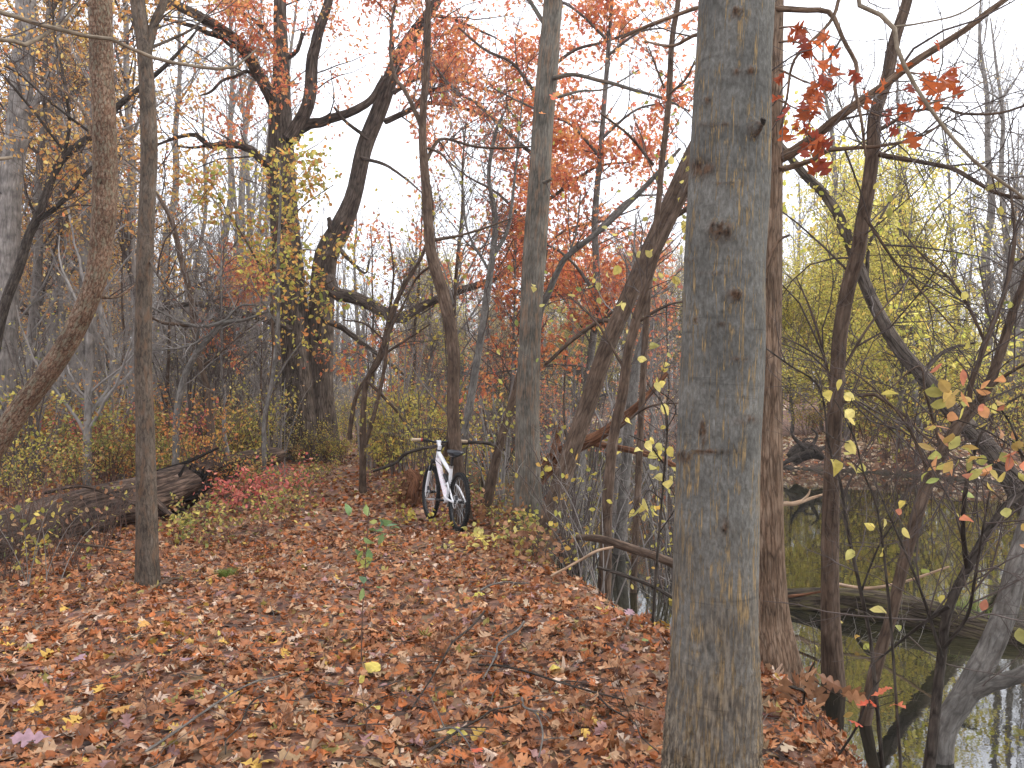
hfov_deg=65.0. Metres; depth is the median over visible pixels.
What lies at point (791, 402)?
yellow maple
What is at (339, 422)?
yellow shrub
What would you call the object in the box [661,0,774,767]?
maple tree
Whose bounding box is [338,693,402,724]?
fallen stick
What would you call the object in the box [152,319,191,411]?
young bare tree
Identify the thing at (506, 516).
weed
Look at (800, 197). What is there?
bare tree
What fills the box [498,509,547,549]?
yellow plant
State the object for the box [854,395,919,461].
olive shrub
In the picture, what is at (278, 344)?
young bare tree
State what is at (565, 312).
pale tree
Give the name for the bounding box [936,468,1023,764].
leaning tree
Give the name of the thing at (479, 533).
yellow plant
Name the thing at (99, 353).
young bare tree
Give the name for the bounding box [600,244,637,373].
pale tree
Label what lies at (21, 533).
weed
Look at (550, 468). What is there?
bank thicket
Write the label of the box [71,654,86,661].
fallen leaf
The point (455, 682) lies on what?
dry weed
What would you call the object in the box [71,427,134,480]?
olive shrub
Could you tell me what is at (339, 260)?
bare tree
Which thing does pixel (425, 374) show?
young bare tree
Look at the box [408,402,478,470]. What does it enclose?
yellow shrub
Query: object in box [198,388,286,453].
olive shrub
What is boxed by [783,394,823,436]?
yellow shrub
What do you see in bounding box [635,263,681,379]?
pale tree
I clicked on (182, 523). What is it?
yellow plant
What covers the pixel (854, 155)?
yellow maple
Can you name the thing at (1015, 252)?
bare tree
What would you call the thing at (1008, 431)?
yellow shrub
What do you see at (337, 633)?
dry weed
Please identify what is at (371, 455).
yellow shrub
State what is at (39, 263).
golden tree
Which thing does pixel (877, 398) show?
yellow shrub
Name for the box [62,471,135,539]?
weed
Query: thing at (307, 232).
bare tree
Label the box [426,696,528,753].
fallen stick
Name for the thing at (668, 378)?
young bare tree
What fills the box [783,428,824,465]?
root mass
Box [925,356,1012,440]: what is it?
yellow shrub
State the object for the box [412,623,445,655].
dry weed
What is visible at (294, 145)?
bare tree
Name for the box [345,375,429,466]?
yellow shrub
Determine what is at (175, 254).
young bare tree
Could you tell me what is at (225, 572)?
grass tuft
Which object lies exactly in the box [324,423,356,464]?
yellow shrub
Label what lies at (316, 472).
weed
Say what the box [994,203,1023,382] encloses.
pale tree
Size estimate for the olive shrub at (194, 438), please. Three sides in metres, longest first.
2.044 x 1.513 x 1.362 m
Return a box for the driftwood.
[784,489,821,506]
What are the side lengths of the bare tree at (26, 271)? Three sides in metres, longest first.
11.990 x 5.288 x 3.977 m
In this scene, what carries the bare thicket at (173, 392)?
on the ground
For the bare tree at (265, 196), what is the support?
on the ground
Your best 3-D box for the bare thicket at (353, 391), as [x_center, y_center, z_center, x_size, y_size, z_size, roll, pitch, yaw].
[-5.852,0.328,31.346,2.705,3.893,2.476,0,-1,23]
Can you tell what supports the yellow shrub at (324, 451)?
on the ground
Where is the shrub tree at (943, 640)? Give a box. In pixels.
[766,352,1023,767]
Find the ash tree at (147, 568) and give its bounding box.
[113,0,305,588]
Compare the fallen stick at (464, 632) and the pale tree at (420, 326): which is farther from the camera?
the pale tree at (420, 326)
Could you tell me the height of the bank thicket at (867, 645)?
1.306 m
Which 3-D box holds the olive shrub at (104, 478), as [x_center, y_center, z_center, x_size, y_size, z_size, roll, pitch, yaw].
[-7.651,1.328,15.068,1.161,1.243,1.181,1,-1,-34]
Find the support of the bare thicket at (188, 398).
on the ground
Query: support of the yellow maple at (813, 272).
on the ground
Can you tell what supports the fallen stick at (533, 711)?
on the fallen leaves at (76, 726)
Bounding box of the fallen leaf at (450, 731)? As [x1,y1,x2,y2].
[446,727,466,735]
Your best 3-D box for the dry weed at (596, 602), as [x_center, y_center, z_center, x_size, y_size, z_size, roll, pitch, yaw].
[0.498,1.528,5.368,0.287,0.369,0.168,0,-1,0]
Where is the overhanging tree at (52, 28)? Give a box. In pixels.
[0,0,281,160]
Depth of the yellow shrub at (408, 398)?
19.29 m
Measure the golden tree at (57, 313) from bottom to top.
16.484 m
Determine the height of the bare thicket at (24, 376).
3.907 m
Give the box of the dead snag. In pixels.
[613,329,642,554]
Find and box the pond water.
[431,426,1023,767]
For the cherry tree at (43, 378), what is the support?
on the ground
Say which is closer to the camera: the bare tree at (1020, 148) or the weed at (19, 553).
the weed at (19, 553)
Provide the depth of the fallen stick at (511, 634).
4.83 m
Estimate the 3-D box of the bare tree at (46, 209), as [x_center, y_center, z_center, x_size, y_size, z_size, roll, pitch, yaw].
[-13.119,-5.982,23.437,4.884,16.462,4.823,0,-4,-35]
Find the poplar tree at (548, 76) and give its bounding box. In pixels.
[513,0,689,540]
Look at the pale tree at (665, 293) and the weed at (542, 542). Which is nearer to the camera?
the weed at (542, 542)
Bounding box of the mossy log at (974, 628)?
[787,587,1023,646]
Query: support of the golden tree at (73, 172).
on the ground
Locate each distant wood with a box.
[18,205,383,424]
[380,270,812,411]
[784,284,1023,410]
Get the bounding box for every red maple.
[394,324,461,438]
[482,363,603,484]
[593,319,680,465]
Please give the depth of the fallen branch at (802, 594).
7.20 m
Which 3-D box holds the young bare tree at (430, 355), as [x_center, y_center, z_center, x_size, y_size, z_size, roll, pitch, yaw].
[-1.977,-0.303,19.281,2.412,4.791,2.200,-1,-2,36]
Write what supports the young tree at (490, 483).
on the ground
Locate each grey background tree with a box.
[0,0,89,479]
[3,0,171,471]
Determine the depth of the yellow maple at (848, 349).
30.52 m
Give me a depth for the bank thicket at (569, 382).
15.08 m
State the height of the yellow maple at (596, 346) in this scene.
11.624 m
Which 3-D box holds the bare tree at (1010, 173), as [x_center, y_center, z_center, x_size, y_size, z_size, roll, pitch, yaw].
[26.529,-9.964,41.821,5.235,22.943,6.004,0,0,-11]
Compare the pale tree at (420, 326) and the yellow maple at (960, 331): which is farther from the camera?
the pale tree at (420, 326)
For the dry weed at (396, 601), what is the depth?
6.07 m
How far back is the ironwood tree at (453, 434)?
10.37 m
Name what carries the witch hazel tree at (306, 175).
on the ground
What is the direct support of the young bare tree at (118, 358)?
on the ground
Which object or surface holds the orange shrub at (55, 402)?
on the ground
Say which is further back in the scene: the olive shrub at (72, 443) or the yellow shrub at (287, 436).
the yellow shrub at (287, 436)
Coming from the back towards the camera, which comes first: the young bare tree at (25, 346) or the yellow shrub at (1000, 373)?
the young bare tree at (25, 346)
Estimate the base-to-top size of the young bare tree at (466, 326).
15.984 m
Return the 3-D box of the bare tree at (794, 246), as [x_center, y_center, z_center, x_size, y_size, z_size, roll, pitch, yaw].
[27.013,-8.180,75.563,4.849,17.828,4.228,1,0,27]
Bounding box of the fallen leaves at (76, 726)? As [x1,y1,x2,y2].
[0,430,1023,767]
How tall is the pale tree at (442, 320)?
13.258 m
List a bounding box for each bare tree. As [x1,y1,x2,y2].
[0,9,120,414]
[0,49,132,468]
[0,53,101,440]
[0,119,71,344]
[1,0,198,485]
[4,0,119,327]
[18,256,68,378]
[18,312,43,381]
[24,239,119,411]
[26,29,174,480]
[43,130,165,416]
[60,241,125,401]
[62,158,171,432]
[102,323,152,420]
[103,262,152,398]
[104,121,164,390]
[105,157,154,388]
[110,177,217,447]
[112,106,162,390]
[120,0,229,410]
[126,144,246,437]
[129,178,181,312]
[152,183,294,485]
[152,185,218,411]
[152,275,186,394]
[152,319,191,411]
[153,32,256,425]
[153,274,182,404]
[154,293,199,396]
[156,0,302,383]
[157,193,246,453]
[158,256,250,460]
[164,0,272,372]
[170,295,252,442]
[174,318,216,402]
[178,1,313,395]
[180,36,264,393]
[182,260,264,406]
[192,263,270,452]
[196,222,252,388]
[204,121,267,352]
[204,156,279,420]
[214,0,328,409]
[218,259,297,443]
[222,0,354,442]
[227,88,294,367]
[235,285,281,444]
[245,13,328,314]
[249,86,320,333]
[253,59,315,289]
[258,315,281,425]
[260,208,313,400]
[263,289,306,419]
[301,207,320,273]
[303,183,351,357]
[333,181,401,444]
[333,231,361,422]
[333,317,377,443]
[334,174,382,427]
[334,278,395,414]
[335,234,392,378]
[336,249,358,411]
[336,255,354,418]
[342,274,401,417]
[347,143,475,411]
[376,168,451,400]
[377,46,528,476]
[382,187,470,459]
[393,288,464,456]
[415,344,437,404]
[434,242,476,383]
[439,182,587,499]
[453,257,479,392]
[458,245,480,392]
[460,330,481,393]
[461,281,517,479]
[464,251,482,409]
[486,362,552,494]
[540,137,683,535]
[540,275,632,486]
[540,294,605,519]
[540,353,574,451]
[542,305,560,395]
[588,329,646,466]
[592,240,682,500]
[607,223,624,382]
[615,249,682,532]
[629,195,680,365]
[634,344,680,488]
[647,245,683,367]
[648,265,682,392]
[660,231,684,359]
[783,0,881,286]
[783,169,822,413]
[784,182,815,390]
[785,204,804,328]
[823,132,886,323]
[848,116,936,342]
[872,31,934,410]
[883,112,947,403]
[910,77,994,335]
[918,0,1023,422]
[933,0,1023,437]
[939,139,1007,339]
[962,174,1023,349]
[963,14,1023,394]
[969,64,1023,383]
[980,73,1023,314]
[988,141,1023,322]
[990,53,1023,221]
[1000,75,1023,253]
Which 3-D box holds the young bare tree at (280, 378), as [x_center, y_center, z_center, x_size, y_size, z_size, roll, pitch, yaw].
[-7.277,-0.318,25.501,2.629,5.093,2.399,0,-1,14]
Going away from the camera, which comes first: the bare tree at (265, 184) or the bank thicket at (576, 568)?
the bank thicket at (576, 568)
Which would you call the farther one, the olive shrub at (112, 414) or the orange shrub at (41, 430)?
the orange shrub at (41, 430)
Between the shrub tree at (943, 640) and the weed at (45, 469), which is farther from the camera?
the weed at (45, 469)
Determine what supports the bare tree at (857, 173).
on the ground
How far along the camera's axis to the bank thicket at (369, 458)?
18.91 m
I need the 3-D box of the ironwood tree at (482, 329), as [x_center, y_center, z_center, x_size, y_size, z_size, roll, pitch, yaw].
[-0.254,-1.384,12.145,2.453,6.736,2.604,1,-1,-42]
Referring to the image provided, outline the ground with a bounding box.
[0,362,1023,767]
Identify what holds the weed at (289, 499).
on the ground
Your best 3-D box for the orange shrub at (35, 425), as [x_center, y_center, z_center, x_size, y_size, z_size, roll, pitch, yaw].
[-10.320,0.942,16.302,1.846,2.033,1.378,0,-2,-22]
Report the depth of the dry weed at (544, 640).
5.02 m
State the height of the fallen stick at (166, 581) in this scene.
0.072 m
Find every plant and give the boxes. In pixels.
[0,495,114,586]
[158,501,221,543]
[277,462,318,500]
[309,456,346,481]
[396,503,419,522]
[424,507,455,530]
[436,522,518,555]
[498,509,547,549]
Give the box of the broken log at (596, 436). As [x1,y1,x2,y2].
[540,372,675,484]
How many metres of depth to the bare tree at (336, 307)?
44.43 m
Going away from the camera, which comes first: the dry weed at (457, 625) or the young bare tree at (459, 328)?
the dry weed at (457, 625)
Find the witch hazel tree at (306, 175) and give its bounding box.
[179,136,358,485]
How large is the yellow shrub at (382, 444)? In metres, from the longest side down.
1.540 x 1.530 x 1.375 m
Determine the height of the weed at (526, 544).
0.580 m
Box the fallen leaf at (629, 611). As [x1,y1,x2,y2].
[624,609,634,614]
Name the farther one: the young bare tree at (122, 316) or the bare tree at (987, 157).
the bare tree at (987, 157)
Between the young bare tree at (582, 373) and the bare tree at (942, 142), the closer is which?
the young bare tree at (582, 373)
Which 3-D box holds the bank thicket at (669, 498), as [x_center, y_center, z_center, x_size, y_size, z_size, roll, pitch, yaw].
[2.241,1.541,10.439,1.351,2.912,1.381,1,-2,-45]
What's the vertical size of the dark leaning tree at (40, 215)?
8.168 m
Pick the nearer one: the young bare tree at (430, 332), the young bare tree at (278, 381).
the young bare tree at (430, 332)
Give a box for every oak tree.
[123,0,591,462]
[383,0,681,312]
[446,0,698,515]
[620,0,1023,698]
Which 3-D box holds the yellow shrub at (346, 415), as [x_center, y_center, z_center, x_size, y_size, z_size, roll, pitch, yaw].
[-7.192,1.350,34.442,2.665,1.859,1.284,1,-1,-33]
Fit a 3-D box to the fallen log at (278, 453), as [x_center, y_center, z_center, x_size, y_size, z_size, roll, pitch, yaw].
[-4.615,1.375,13.603,0.425,0.483,2.854,0,-1,7]
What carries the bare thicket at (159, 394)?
on the ground
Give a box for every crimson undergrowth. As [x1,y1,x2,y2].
[40,401,156,477]
[43,403,133,474]
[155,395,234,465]
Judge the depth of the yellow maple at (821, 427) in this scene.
31.97 m
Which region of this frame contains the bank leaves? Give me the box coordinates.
[440,392,1023,479]
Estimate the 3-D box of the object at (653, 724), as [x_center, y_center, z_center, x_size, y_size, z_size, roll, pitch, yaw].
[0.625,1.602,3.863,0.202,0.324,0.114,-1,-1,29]
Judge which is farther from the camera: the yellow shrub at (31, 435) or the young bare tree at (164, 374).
the young bare tree at (164, 374)
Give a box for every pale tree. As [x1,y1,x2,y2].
[379,326,406,398]
[380,248,427,383]
[381,251,440,414]
[394,266,444,391]
[411,241,476,395]
[416,271,469,381]
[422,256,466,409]
[459,290,511,412]
[462,301,511,413]
[491,274,520,387]
[510,235,569,417]
[543,301,561,409]
[553,249,588,384]
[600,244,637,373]
[624,248,682,373]
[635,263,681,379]
[654,256,679,370]
[659,241,684,389]
[660,243,682,380]
[964,189,1023,370]
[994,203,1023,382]
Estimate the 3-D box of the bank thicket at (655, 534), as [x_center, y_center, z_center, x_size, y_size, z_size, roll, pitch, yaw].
[1.492,1.763,8.675,1.833,2.311,0.999,0,-1,-19]
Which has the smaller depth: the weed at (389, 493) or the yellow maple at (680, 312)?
the weed at (389, 493)
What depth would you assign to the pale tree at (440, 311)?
65.81 m
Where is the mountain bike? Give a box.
[411,438,470,531]
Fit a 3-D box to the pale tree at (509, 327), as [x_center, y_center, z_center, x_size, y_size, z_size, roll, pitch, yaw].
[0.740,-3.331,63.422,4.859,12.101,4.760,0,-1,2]
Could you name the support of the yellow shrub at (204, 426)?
on the ground
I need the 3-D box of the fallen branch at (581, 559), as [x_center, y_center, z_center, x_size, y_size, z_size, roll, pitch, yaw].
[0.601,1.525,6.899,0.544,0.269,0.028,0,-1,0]
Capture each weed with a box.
[0,446,75,561]
[0,475,68,581]
[0,491,64,578]
[5,458,98,556]
[31,481,125,570]
[53,461,160,551]
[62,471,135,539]
[128,661,190,719]
[159,483,231,530]
[159,506,251,548]
[195,489,269,541]
[198,597,227,646]
[217,487,297,536]
[254,488,323,528]
[254,568,283,608]
[256,683,301,745]
[267,477,318,515]
[282,467,327,494]
[290,450,332,481]
[294,453,323,475]
[320,617,353,655]
[349,669,385,733]
[381,473,410,505]
[382,471,432,508]
[392,588,419,617]
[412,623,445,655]
[443,606,479,636]
[443,648,483,693]
[470,481,513,514]
[470,483,514,523]
[475,495,538,532]
[491,563,510,598]
[496,508,563,562]
[496,512,587,569]
[532,619,562,656]
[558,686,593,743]
[569,588,607,632]
[597,645,633,685]
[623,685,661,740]
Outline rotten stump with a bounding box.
[398,468,423,503]
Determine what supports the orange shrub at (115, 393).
on the ground
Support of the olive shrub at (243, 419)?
on the ground
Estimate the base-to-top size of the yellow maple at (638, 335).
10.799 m
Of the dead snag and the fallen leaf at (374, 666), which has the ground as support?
the dead snag
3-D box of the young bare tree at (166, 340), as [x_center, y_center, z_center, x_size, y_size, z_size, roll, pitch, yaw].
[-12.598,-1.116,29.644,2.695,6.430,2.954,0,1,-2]
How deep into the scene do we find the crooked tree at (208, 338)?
12.95 m
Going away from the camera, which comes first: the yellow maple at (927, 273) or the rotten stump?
the rotten stump
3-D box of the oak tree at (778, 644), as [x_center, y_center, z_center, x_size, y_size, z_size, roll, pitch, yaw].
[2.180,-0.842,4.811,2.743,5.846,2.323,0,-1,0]
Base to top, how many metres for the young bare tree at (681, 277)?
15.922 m
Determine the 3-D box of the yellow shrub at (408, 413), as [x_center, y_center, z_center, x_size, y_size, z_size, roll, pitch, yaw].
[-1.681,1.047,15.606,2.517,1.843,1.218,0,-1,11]
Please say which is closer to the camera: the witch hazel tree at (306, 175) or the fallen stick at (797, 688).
the fallen stick at (797, 688)
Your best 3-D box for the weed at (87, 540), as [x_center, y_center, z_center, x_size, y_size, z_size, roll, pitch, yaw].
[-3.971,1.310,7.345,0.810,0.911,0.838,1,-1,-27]
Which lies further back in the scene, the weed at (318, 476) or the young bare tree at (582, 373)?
the young bare tree at (582, 373)
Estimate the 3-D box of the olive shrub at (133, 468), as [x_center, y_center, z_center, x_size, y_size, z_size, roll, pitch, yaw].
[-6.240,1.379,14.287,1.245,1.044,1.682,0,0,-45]
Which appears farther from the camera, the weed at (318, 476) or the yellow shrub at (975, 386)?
the yellow shrub at (975, 386)
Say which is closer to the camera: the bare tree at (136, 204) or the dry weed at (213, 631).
the dry weed at (213, 631)
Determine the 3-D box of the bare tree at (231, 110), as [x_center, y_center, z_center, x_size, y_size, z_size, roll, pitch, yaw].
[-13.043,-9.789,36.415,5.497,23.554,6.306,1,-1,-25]
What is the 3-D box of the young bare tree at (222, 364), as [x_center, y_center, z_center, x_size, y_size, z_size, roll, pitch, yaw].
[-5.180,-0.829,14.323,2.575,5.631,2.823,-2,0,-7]
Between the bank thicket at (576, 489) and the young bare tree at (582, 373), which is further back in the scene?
the young bare tree at (582, 373)
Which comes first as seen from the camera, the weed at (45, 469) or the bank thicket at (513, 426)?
the weed at (45, 469)
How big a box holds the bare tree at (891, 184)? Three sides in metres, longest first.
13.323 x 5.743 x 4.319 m
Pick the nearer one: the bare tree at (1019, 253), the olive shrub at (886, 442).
the olive shrub at (886, 442)
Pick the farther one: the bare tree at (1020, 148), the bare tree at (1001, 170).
the bare tree at (1020, 148)
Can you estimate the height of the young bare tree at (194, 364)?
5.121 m
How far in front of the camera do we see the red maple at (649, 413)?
23.84 m
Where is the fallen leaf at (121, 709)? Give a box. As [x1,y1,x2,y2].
[110,705,129,713]
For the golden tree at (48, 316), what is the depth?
22.46 m
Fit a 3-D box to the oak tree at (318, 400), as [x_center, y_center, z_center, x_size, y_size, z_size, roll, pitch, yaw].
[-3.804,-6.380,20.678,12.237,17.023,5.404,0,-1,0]
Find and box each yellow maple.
[405,232,480,415]
[540,231,620,412]
[548,287,607,407]
[559,282,631,402]
[618,277,659,373]
[654,249,683,367]
[782,121,924,409]
[782,178,899,438]
[782,205,820,423]
[782,250,828,432]
[783,197,884,424]
[783,221,896,441]
[783,241,851,429]
[785,152,908,406]
[795,144,939,433]
[799,133,984,449]
[802,243,898,430]
[805,152,947,436]
[817,126,1023,464]
[867,183,984,396]
[870,217,965,430]
[923,269,988,402]
[939,302,994,407]
[940,299,981,383]
[966,319,1023,400]
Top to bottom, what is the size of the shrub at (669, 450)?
1.936 m
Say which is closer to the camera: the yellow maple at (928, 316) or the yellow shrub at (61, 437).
the yellow shrub at (61, 437)
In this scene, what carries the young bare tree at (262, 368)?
on the ground
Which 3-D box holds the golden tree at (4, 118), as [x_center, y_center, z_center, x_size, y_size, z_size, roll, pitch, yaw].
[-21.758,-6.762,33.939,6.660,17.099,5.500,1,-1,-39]
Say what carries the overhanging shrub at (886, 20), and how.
on the ground
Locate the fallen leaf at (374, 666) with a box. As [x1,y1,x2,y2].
[364,661,380,672]
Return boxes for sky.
[0,0,1023,390]
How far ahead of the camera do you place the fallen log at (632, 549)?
7.10 m
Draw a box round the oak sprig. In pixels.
[838,678,905,754]
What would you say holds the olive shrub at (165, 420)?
on the ground
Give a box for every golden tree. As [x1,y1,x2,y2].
[0,0,167,469]
[0,0,171,465]
[0,2,161,454]
[0,44,42,321]
[8,2,132,364]
[20,24,136,398]
[27,154,156,343]
[30,0,287,476]
[62,106,183,403]
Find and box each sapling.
[222,114,332,496]
[345,503,399,666]
[775,661,866,710]
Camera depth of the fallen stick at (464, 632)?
4.67 m
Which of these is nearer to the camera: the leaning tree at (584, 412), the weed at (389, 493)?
the leaning tree at (584, 412)
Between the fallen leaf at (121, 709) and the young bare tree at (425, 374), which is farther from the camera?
the young bare tree at (425, 374)
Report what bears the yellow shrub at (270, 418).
on the ground
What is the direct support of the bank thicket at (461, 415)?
on the ground
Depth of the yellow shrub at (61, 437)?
17.30 m
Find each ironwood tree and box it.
[366,0,565,524]
[406,64,575,506]
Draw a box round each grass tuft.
[212,568,241,577]
[920,594,993,617]
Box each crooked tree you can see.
[86,115,286,491]
[119,270,301,464]
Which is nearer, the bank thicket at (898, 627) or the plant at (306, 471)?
the bank thicket at (898, 627)
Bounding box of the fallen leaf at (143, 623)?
[138,620,150,627]
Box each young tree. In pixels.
[475,243,578,516]
[478,106,689,331]
[539,0,697,592]
[765,284,964,767]
[782,56,1023,725]
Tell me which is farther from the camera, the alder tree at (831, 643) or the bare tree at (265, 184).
the bare tree at (265, 184)
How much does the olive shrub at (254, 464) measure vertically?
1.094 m
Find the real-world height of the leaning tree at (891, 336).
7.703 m
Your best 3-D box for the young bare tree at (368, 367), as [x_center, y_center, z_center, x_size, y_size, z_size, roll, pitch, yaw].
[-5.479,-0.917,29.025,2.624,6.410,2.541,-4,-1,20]
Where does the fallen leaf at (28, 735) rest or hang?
on the fallen leaves at (76, 726)
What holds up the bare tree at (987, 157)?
on the ground
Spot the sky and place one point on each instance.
(388, 146)
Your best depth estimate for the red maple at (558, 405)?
18.98 m
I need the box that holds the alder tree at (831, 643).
[680,0,1023,692]
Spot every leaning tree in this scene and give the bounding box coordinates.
[0,0,229,351]
[485,20,694,565]
[531,138,689,600]
[783,90,1023,515]
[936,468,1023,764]
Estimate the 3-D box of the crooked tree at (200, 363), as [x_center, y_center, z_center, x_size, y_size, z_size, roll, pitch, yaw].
[-5.354,-1.318,13.832,3.284,6.595,2.723,1,-1,-39]
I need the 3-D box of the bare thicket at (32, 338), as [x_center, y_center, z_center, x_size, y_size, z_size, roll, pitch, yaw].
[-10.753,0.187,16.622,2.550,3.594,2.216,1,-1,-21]
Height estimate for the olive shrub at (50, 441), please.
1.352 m
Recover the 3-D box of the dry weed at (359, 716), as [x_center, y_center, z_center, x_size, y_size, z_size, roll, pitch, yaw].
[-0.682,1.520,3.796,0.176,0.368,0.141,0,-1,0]
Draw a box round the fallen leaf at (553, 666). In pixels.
[550,664,560,670]
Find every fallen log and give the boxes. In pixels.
[0,464,201,559]
[156,447,217,517]
[191,447,284,483]
[575,534,672,567]
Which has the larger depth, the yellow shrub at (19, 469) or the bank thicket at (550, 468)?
the yellow shrub at (19, 469)
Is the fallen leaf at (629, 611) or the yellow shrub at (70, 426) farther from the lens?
the yellow shrub at (70, 426)
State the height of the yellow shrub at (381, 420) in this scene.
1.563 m
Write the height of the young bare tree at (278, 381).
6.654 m
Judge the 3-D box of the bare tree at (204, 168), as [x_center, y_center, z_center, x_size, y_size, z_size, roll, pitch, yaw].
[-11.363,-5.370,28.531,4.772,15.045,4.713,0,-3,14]
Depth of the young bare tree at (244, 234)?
24.73 m
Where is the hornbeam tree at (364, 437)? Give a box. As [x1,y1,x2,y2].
[308,159,480,492]
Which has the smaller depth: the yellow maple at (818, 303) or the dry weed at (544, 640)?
the dry weed at (544, 640)
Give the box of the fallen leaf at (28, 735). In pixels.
[10,728,50,747]
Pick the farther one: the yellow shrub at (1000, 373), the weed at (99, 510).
the yellow shrub at (1000, 373)
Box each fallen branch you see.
[372,441,504,472]
[550,546,613,576]
[597,566,671,598]
[788,590,820,597]
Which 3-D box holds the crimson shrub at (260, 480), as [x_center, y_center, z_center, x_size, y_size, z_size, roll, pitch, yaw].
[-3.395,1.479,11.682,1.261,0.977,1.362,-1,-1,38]
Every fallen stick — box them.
[59,542,122,550]
[141,576,179,589]
[144,672,290,752]
[187,695,316,754]
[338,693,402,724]
[403,610,485,708]
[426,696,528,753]
[428,694,499,747]
[449,621,524,678]
[478,663,655,710]
[480,573,530,590]
[521,697,564,757]
[591,661,658,752]
[620,613,636,640]
[788,685,821,715]
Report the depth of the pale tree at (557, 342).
74.35 m
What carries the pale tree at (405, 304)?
on the ground
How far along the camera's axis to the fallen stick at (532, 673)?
4.37 m
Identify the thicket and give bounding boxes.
[0,298,95,487]
[8,289,84,475]
[18,304,50,382]
[18,316,41,385]
[18,319,58,428]
[40,313,118,428]
[125,363,195,418]
[129,259,260,463]
[152,341,199,457]
[202,324,279,450]
[210,327,280,411]
[222,323,271,403]
[227,365,320,476]
[238,362,298,446]
[333,347,345,391]
[333,359,354,426]
[333,373,377,436]
[334,353,392,429]
[335,369,359,413]
[340,337,397,467]
[364,358,462,494]
[369,303,441,473]
[427,327,515,475]
[438,321,480,474]
[438,379,515,519]
[481,389,544,510]
[491,413,632,577]
[496,392,599,553]
[515,396,633,573]
[530,445,673,608]
[540,403,598,529]
[542,362,615,508]
[566,446,674,589]
[596,377,644,540]
[608,369,619,394]
[615,447,673,602]
[633,446,674,555]
[795,600,923,654]
[799,578,930,708]
[982,352,1019,429]
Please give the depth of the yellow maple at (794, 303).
29.78 m
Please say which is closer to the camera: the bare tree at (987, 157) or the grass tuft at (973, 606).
the grass tuft at (973, 606)
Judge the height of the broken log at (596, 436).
1.469 m
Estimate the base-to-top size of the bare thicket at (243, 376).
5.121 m
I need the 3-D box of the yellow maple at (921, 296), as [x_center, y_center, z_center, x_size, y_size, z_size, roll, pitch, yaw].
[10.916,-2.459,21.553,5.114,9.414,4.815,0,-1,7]
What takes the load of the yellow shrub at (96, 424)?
on the ground
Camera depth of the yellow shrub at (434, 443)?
14.09 m
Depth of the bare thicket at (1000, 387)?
29.90 m
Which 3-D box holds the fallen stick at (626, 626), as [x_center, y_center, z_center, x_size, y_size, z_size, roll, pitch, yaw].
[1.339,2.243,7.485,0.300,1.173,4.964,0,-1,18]
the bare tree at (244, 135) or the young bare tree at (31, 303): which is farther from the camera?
the bare tree at (244, 135)
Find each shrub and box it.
[0,375,74,499]
[0,438,70,505]
[2,424,113,491]
[7,385,51,450]
[19,398,72,471]
[20,400,158,484]
[39,389,112,429]
[39,418,69,465]
[41,413,102,477]
[42,408,107,472]
[47,386,166,483]
[47,396,124,473]
[48,359,168,475]
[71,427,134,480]
[74,430,134,483]
[99,414,172,478]
[107,396,190,443]
[118,420,194,475]
[120,436,191,478]
[153,383,212,460]
[156,387,257,501]
[156,420,205,465]
[181,398,231,462]
[182,423,205,461]
[191,370,298,476]
[193,455,291,517]
[197,408,255,457]
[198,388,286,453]
[206,396,273,471]
[206,434,277,501]
[225,449,324,512]
[227,403,278,448]
[267,425,307,460]
[279,438,305,462]
[286,413,332,462]
[297,434,336,462]
[304,424,355,463]
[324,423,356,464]
[328,436,355,461]
[334,422,398,475]
[335,400,366,440]
[337,398,352,435]
[337,408,343,443]
[342,398,426,448]
[344,374,430,472]
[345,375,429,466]
[347,414,382,452]
[348,406,440,472]
[351,382,429,487]
[357,373,442,465]
[357,376,437,455]
[358,407,413,473]
[366,391,490,476]
[385,404,478,484]
[404,378,502,474]
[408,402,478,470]
[476,383,507,424]
[550,379,576,417]
[603,366,677,626]
[605,368,619,395]
[775,0,1023,247]
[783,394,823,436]
[790,360,912,442]
[794,402,827,433]
[813,336,927,440]
[817,400,877,437]
[819,394,862,441]
[820,375,912,767]
[846,347,962,473]
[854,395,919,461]
[861,336,969,442]
[918,364,1023,643]
[920,392,947,433]
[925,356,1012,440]
[932,361,1020,435]
[944,339,1023,449]
[948,351,1023,435]
[957,349,1023,441]
[986,393,1023,459]
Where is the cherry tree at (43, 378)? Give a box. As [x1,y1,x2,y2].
[0,0,215,459]
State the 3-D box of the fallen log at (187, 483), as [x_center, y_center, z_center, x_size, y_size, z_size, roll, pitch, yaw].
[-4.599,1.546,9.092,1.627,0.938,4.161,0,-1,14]
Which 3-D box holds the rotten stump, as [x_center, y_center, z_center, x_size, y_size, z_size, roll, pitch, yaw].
[-1.508,1.503,11.890,0.352,0.511,0.365,-1,-1,44]
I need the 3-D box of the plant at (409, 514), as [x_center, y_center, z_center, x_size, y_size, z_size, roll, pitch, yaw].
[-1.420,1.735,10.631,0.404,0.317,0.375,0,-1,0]
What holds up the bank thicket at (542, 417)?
on the ground
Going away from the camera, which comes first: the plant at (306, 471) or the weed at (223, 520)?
the weed at (223, 520)
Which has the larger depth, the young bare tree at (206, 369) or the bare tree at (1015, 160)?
the bare tree at (1015, 160)
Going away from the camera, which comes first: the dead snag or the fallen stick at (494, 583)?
the fallen stick at (494, 583)
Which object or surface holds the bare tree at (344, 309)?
on the ground
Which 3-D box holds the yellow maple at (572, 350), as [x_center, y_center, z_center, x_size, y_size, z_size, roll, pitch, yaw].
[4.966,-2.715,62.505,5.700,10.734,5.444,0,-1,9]
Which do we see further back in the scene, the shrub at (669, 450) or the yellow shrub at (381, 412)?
the yellow shrub at (381, 412)

